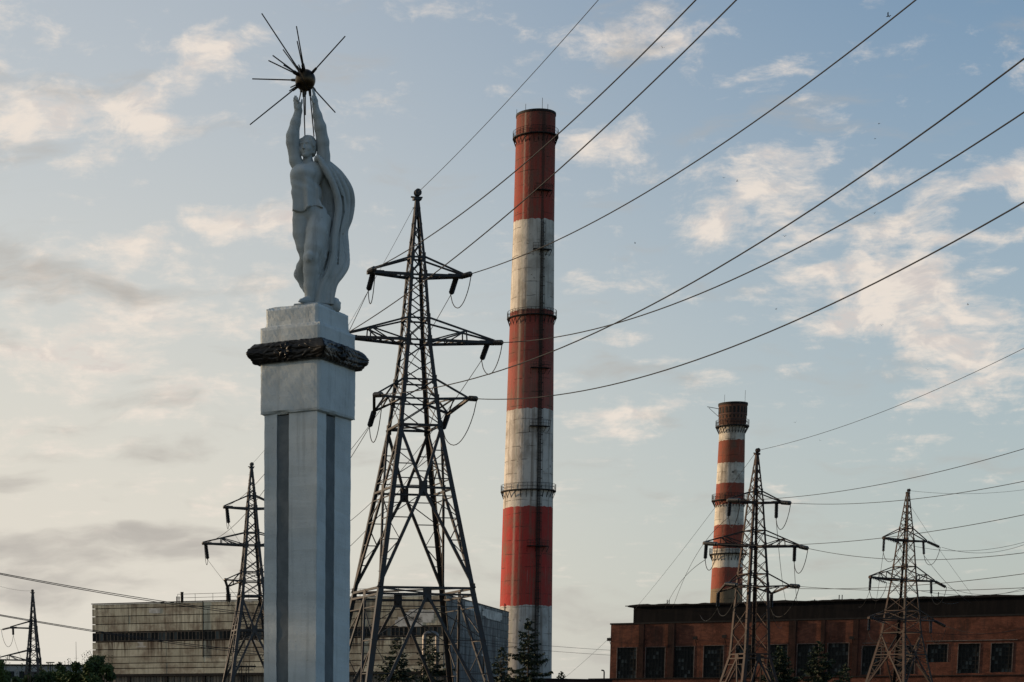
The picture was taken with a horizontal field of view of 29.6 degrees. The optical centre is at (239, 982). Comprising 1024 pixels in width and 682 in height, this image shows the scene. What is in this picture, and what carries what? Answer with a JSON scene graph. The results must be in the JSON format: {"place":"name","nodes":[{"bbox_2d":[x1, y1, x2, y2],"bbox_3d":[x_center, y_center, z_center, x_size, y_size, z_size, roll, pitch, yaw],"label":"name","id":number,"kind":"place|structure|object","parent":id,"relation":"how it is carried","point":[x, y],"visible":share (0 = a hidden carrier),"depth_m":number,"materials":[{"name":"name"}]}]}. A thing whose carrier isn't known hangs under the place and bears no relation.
{"place":"outdoors","nodes":[
{"label":"outdoors","id":0,"kind":"place"},
{"bbox_2d":[4,664,81,681],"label":"long shed","id":1,"kind":"structure","parent":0,"point":[13,669],"depth_m":391.87,"materials":[{"name":"metal"}]},
{"bbox_2d":[19,671,24,677],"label":"window","id":2,"kind":"structure","parent":1,"relation":"in","point":[20,672],"depth_m":392.00,"materials":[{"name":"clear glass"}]},
{"bbox_2d":[0,574,263,616],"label":"overhead wire","id":3,"kind":"object","parent":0,"point":[126,597],"visible":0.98,"depth_m":132.08,"materials":[{"name":"metal"}]},
{"bbox_2d":[0,573,263,614],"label":"overhead wire","id":4,"kind":"object","parent":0,"point":[126,595],"visible":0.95,"depth_m":131.42,"materials":[{"name":"metal"}]},
{"bbox_2d":[0,615,349,662],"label":"overhead wire","id":5,"kind":"object","parent":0,"point":[126,636],"visible":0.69,"depth_m":137.48,"materials":[{"name":"metal"}]},
{"bbox_2d":[0,614,349,658],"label":"overhead wire","id":6,"kind":"object","parent":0,"point":[126,635],"visible":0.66,"depth_m":136.51,"materials":[{"name":"metal"}]},
{"bbox_2d":[246,303,368,681],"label":"monument pillar","id":7,"kind":"structure","parent":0,"point":[309,360],"depth_m":33.16,"materials":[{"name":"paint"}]},
{"bbox_2d":[286,88,354,311],"bbox_3d":[1.389,-13.416,32.717,1.212,3.632,0.856,0,8,0],"label":"woman statue","id":8,"kind":"object","parent":7,"relation":"on","point":[323,198],"visible":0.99,"depth_m":32.54,"materials":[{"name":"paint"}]},
{"bbox_2d":[250,13,345,136],"bbox_3d":[0.964,-15.429,32.378,1.601,1.986,1.434,0,8,0],"label":"spiked globe","id":9,"kind":"object","parent":8,"relation":"on","point":[304,80],"visible":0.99,"depth_m":32.20,"materials":[{"name":"brown metal"}]},
{"bbox_2d":[0,0,1023,678],"label":"sky","id":10,"kind":"structure","parent":0,"point":[147,242],"materials":[{"name":"blue"}]},
{"bbox_2d":[504,678,612,681],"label":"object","id":11,"kind":"structure","parent":0,"point":[574,680],"depth_m":254.18,"materials":[{"name":"brick"}]},
{"label":"ground","id":12,"kind":"structure","parent":0,"visible":0},
{"bbox_2d":[0,655,10,681],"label":"leafy bush","id":13,"kind":"object","parent":12,"relation":"on","point":[5,675],"visible":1,"depth_m":161.97,"materials":[{"name":"green plant"}]},
{"bbox_2d":[0,589,41,680],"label":"lattice pylon","id":14,"kind":"object","parent":12,"relation":"on","point":[38,660],"visible":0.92,"depth_m":260.64,"materials":[{"name":"metal"}]},
{"bbox_2d":[11,660,47,681],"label":"leafy bush","id":15,"kind":"object","parent":12,"relation":"on","point":[38,677],"visible":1,"depth_m":168.66,"materials":[{"name":"green plant"}]},
{"bbox_2d":[39,662,55,681],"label":"leafy bush","id":16,"kind":"object","parent":12,"relation":"on","point":[50,675],"visible":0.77,"depth_m":169.52,"materials":[{"name":"green plant"}]},
{"bbox_2d":[55,658,82,681],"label":"leafy bush","id":17,"kind":"object","parent":12,"relation":"on","point":[60,673],"visible":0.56,"depth_m":164.00,"materials":[{"name":"green plant"}]},
{"bbox_2d":[63,651,116,681],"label":"leafy bush","id":18,"kind":"object","parent":12,"relation":"on","point":[95,668],"visible":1,"depth_m":157.23,"materials":[{"name":"green plant"}]},
{"bbox_2d":[202,462,263,681],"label":"lattice pylon","id":19,"kind":"object","parent":12,"relation":"on","point":[252,631],"visible":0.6,"depth_m":185.36,"materials":[{"name":"metal"}]},
{"bbox_2d":[236,664,255,681],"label":"substation gantry","id":20,"kind":"object","parent":12,"relation":"on","point":[246,666],"visible":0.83,"depth_m":258.55,"materials":[{"name":"metal"}]},
{"bbox_2d":[92,588,508,681],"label":"building","id":21,"kind":"structure","parent":12,"relation":"on","point":[134,659],"depth_m":313.43,"materials":[{"name":"concrete"}]},
{"bbox_2d":[92,632,128,641],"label":"window","id":22,"kind":"structure","parent":21,"relation":"in","point":[97,637],"depth_m":319.83,"materials":[{"name":"black glass"}]},
{"bbox_2d":[129,632,165,640],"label":"window","id":23,"kind":"structure","parent":21,"relation":"in","point":[153,635],"depth_m":316.72,"materials":[{"name":"black glass"}]},
{"bbox_2d":[166,631,203,639],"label":"window","id":24,"kind":"structure","parent":21,"relation":"in","point":[172,635],"depth_m":313.95,"materials":[{"name":"black glass"}]},
{"bbox_2d":[204,630,241,639],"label":"window","id":25,"kind":"structure","parent":21,"relation":"in","point":[221,634],"depth_m":311.43,"materials":[{"name":"black glass"}]},
{"bbox_2d":[242,630,262,638],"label":"window","id":26,"kind":"structure","parent":21,"relation":"in","point":[243,633],"depth_m":308.70,"materials":[{"name":"black glass"}]},
{"bbox_2d":[350,628,360,636],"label":"window","id":27,"kind":"structure","parent":21,"relation":"in","point":[358,629],"depth_m":301.48,"materials":[{"name":"black glass"}]},
{"bbox_2d":[365,627,403,636],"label":"window","id":28,"kind":"structure","parent":21,"relation":"in","point":[392,632],"depth_m":299.13,"materials":[{"name":"black glass"}]},
{"bbox_2d":[404,626,442,635],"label":"window","id":29,"kind":"structure","parent":21,"relation":"in","point":[420,630],"depth_m":296.88,"materials":[{"name":"black glass"}]},
{"bbox_2d":[373,637,424,681],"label":"spruce tree","id":30,"kind":"object","parent":12,"relation":"on","point":[397,676],"visible":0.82,"depth_m":211.81,"materials":[{"name":"green plant"}]},
{"bbox_2d":[349,188,503,681],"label":"lattice pylon","id":31,"kind":"object","parent":12,"relation":"on","point":[430,456],"visible":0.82,"depth_m":102.93,"materials":[{"name":"metal"}]},
{"bbox_2d":[206,491,263,542],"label":"overhead wire","id":32,"kind":"object","parent":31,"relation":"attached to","point":[244,514],"visible":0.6,"depth_m":150.07,"materials":[{"name":"metal"}]},
{"bbox_2d":[225,292,367,506],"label":"overhead wire","id":33,"kind":"object","parent":31,"relation":"attached to","point":[349,330],"visible":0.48,"depth_m":109.26,"materials":[{"name":"metal"}]},
{"bbox_2d":[229,428,368,579],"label":"overhead wire","id":34,"kind":"object","parent":31,"relation":"attached to","point":[351,456],"visible":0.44,"depth_m":111.60,"materials":[{"name":"metal"}]},
{"bbox_2d":[252,207,413,463],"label":"overhead wire","id":35,"kind":"object","parent":31,"relation":"attached to","point":[365,295],"visible":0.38,"depth_m":110.92,"materials":[{"name":"metal"}]},
{"bbox_2d":[351,296,449,448],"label":"overhead wire","id":36,"kind":"object","parent":31,"relation":"attached to","point":[408,366],"visible":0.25,"depth_m":115.73,"materials":[{"name":"metal"}]},
{"bbox_2d":[350,361,480,520],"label":"overhead wire","id":37,"kind":"object","parent":31,"relation":"attached to","point":[430,433],"visible":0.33,"depth_m":120.35,"materials":[{"name":"metal"}]},
{"bbox_2d":[423,0,597,187],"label":"overhead wire","id":38,"kind":"object","parent":31,"relation":"attached to","point":[514,93],"visible":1,"depth_m":80.00,"materials":[{"name":"metal"}]},
{"bbox_2d":[375,0,695,268],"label":"overhead wire","id":39,"kind":"object","parent":31,"relation":"attached to","point":[688,7],"visible":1,"depth_m":72.40,"materials":[{"name":"metal"}]},
{"bbox_2d":[349,0,736,331],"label":"overhead wire","id":40,"kind":"object","parent":31,"relation":"attached to","point":[692,43],"visible":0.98,"depth_m":70.94,"materials":[{"name":"metal"}]},
{"bbox_2d":[471,0,915,273],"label":"overhead wire","id":41,"kind":"object","parent":31,"relation":"attached to","point":[723,142],"visible":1,"depth_m":72.59,"materials":[{"name":"metal"}]},
{"bbox_2d":[382,58,1023,394],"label":"overhead wire","id":42,"kind":"object","parent":31,"relation":"attached to","point":[969,99],"visible":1,"depth_m":64.25,"materials":[{"name":"metal"}]},
{"bbox_2d":[477,201,1023,399],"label":"overhead wire","id":43,"kind":"object","parent":31,"relation":"attached to","point":[792,321],"visible":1,"depth_m":67.67,"materials":[{"name":"metal"}]},
{"bbox_2d":[502,112,1023,342],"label":"overhead wire","id":44,"kind":"object","parent":31,"relation":"attached to","point":[803,244],"visible":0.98,"depth_m":69.38,"materials":[{"name":"metal"}]},
{"bbox_2d":[422,631,438,679],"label":"silver duct","id":45,"kind":"object","parent":12,"relation":"on","point":[436,642],"visible":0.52,"depth_m":287.62,"materials":[{"name":"silver metal"}]},
{"bbox_2d":[411,636,454,681],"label":"spruce tree","id":46,"kind":"object","parent":12,"relation":"on","point":[429,662],"visible":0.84,"depth_m":221.72,"materials":[{"name":"green plant"}]},
{"bbox_2d":[483,647,512,681],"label":"spruce tree","id":47,"kind":"object","parent":12,"relation":"on","point":[503,675],"visible":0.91,"depth_m":231.62,"materials":[{"name":"green plant"}]},
{"bbox_2d":[504,617,553,681],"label":"spruce tree","id":48,"kind":"object","parent":12,"relation":"on","point":[527,661],"visible":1,"depth_m":221.58,"materials":[{"name":"green plant"}]},
{"bbox_2d":[500,98,558,677],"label":"chimney","id":49,"kind":"object","parent":12,"relation":"on","point":[528,492],"visible":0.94,"depth_m":359.70,"materials":[{"name":"paint"}]},
{"bbox_2d":[556,671,565,678],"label":"spruce tree","id":50,"kind":"object","parent":12,"relation":"on","point":[561,675],"visible":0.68,"depth_m":268.41,"materials":[{"name":"green plant"}]},
{"bbox_2d":[707,390,748,602],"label":"chimney","id":51,"kind":"object","parent":12,"relation":"on","point":[731,425],"visible":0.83,"depth_m":387.81,"materials":[{"name":"paint"}]},
{"bbox_2d":[703,448,808,681],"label":"lattice pylon","id":52,"kind":"object","parent":12,"relation":"on","point":[742,659],"visible":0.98,"depth_m":161.41,"materials":[{"name":"metal"}]},
{"bbox_2d":[634,455,753,609],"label":"overhead wire","id":53,"kind":"object","parent":52,"relation":"attached to","point":[698,529],"visible":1,"depth_m":199.83,"materials":[{"name":"metal"}]},
{"bbox_2d":[673,518,727,605],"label":"overhead wire","id":54,"kind":"object","parent":52,"relation":"attached to","point":[698,551],"visible":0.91,"depth_m":212.20,"materials":[{"name":"metal"}]},
{"bbox_2d":[776,524,785,600],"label":"overhead wire","id":55,"kind":"object","parent":52,"relation":"attached to","point":[779,558],"visible":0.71,"depth_m":196.21,"materials":[{"name":"metal"}]},
{"bbox_2d":[722,515,1021,545],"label":"overhead wire","id":56,"kind":"object","parent":52,"relation":"attached to","point":[888,537],"visible":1,"depth_m":131.29,"materials":[{"name":"metal"}]},
{"bbox_2d":[739,573,1023,588],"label":"overhead wire","id":57,"kind":"object","parent":52,"relation":"attached to","point":[893,586],"visible":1,"depth_m":132.67,"materials":[{"name":"metal"}]},
{"bbox_2d":[752,449,1022,499],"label":"overhead wire","id":58,"kind":"object","parent":52,"relation":"attached to","point":[894,481],"visible":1,"depth_m":131.61,"materials":[{"name":"metal"}]},
{"bbox_2d":[761,348,1023,449],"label":"overhead wire","id":59,"kind":"object","parent":52,"relation":"attached to","point":[900,404],"visible":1,"depth_m":130.96,"materials":[{"name":"metal"}]},
{"bbox_2d":[794,481,1023,503],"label":"overhead wire","id":60,"kind":"object","parent":52,"relation":"attached to","point":[926,497],"visible":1,"depth_m":130.37,"materials":[{"name":"metal"}]},
{"bbox_2d":[799,586,1023,590],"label":"overhead wire","id":61,"kind":"object","parent":52,"relation":"attached to","point":[913,590],"visible":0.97,"depth_m":134.92,"materials":[{"name":"metal"}]},
{"bbox_2d":[808,548,1023,559],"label":"overhead wire","id":62,"kind":"object","parent":52,"relation":"attached to","point":[928,559],"visible":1,"depth_m":132.82,"materials":[{"name":"metal"}]},
{"bbox_2d":[757,646,804,681],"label":"spruce tree","id":63,"kind":"object","parent":12,"relation":"on","point":[784,670],"visible":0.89,"depth_m":201.82,"materials":[{"name":"green plant"}]},
{"bbox_2d":[588,674,1023,681],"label":"brick annex","id":64,"kind":"object","parent":12,"relation":"on","point":[972,678],"visible":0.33,"depth_m":259.32,"materials":[{"name":"brick"}]},
{"bbox_2d":[607,592,1023,677],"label":"brick hall","id":65,"kind":"structure","parent":12,"relation":"on","point":[685,640],"depth_m":271.03,"materials":[{"name":"brick"}]},
{"bbox_2d":[350,626,601,649],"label":"overhead wire","id":66,"kind":"object","parent":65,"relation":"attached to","point":[477,639],"visible":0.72,"depth_m":220.67,"materials":[{"name":"metal"}]},
{"bbox_2d":[350,631,601,654],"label":"overhead wire","id":67,"kind":"object","parent":65,"relation":"attached to","point":[477,644],"visible":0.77,"depth_m":223.11,"materials":[{"name":"metal"}]},
{"bbox_2d":[617,648,635,677],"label":"window","id":68,"kind":"structure","parent":65,"relation":"in","point":[626,666],"depth_m":285.16,"materials":[{"name":"glass"}]},
{"bbox_2d":[646,647,664,677],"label":"window","id":69,"kind":"structure","parent":65,"relation":"in","point":[655,656],"depth_m":283.14,"materials":[{"name":"glass"}]},
{"bbox_2d":[674,646,693,677],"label":"window","id":70,"kind":"structure","parent":65,"relation":"in","point":[684,656],"depth_m":281.15,"materials":[{"name":"glass"}]},
{"bbox_2d":[703,646,723,676],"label":"window","id":71,"kind":"structure","parent":65,"relation":"in","point":[713,655],"depth_m":279.16,"materials":[{"name":"glass"}]},
{"bbox_2d":[735,645,750,676],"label":"window","id":72,"kind":"structure","parent":65,"relation":"in","point":[739,650],"depth_m":276.99,"materials":[{"name":"glass"}]},
{"bbox_2d":[768,645,787,675],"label":"window","id":73,"kind":"structure","parent":65,"relation":"in","point":[772,647],"depth_m":274.90,"materials":[{"name":"glass"}]},
{"bbox_2d":[797,644,817,675],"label":"window","id":74,"kind":"structure","parent":65,"relation":"in","point":[803,649],"depth_m":273.10,"materials":[{"name":"glass"}]},
{"bbox_2d":[827,643,848,675],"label":"window","id":75,"kind":"structure","parent":65,"relation":"in","point":[838,652],"depth_m":270.84,"materials":[{"name":"glass"}]},
{"bbox_2d":[862,646,880,674],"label":"window","id":76,"kind":"structure","parent":65,"relation":"in","point":[868,651],"depth_m":268.89,"materials":[{"name":"glass"}]},
{"bbox_2d":[897,646,914,673],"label":"window","id":77,"kind":"structure","parent":65,"relation":"in","point":[899,667],"depth_m":266.64,"materials":[{"name":"glass"}]},
{"bbox_2d":[927,644,947,661],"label":"window","id":78,"kind":"structure","parent":65,"relation":"in","point":[935,653],"depth_m":264.56,"materials":[{"name":"glass"}]},
{"bbox_2d":[958,644,979,672],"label":"window","id":79,"kind":"structure","parent":65,"relation":"in","point":[968,656],"depth_m":262.76,"materials":[{"name":"glass"}]},
{"bbox_2d":[990,643,1012,671],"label":"window","id":80,"kind":"structure","parent":65,"relation":"in","point":[1001,655],"depth_m":260.78,"materials":[{"name":"glass"}]},
{"bbox_2d":[800,641,839,681],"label":"spruce tree","id":81,"kind":"object","parent":12,"relation":"on","point":[821,665],"visible":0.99,"depth_m":206.86,"materials":[{"name":"green plant"}]},
{"bbox_2d":[832,662,853,681],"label":"spruce tree","id":82,"kind":"object","parent":12,"relation":"on","point":[846,675],"visible":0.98,"depth_m":211.10,"materials":[{"name":"green plant"}]},
{"bbox_2d":[865,489,946,681],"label":"lattice pylon","id":83,"kind":"object","parent":12,"relation":"on","point":[903,637],"visible":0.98,"depth_m":220.55,"materials":[{"name":"metal"}]},
{"bbox_2d":[889,583,1023,595],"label":"overhead wire","id":84,"kind":"object","parent":83,"relation":"attached to","point":[963,595],"visible":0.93,"depth_m":215.18,"materials":[{"name":"metal"}]},
{"bbox_2d":[902,542,1023,550],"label":"overhead wire","id":85,"kind":"object","parent":83,"relation":"attached to","point":[972,550],"visible":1,"depth_m":214.92,"materials":[{"name":"metal"}]},
{"bbox_2d":[916,490,1018,493],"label":"overhead wire","id":86,"kind":"object","parent":83,"relation":"attached to","point":[971,493],"visible":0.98,"depth_m":215.42,"materials":[{"name":"metal"}]}
]}

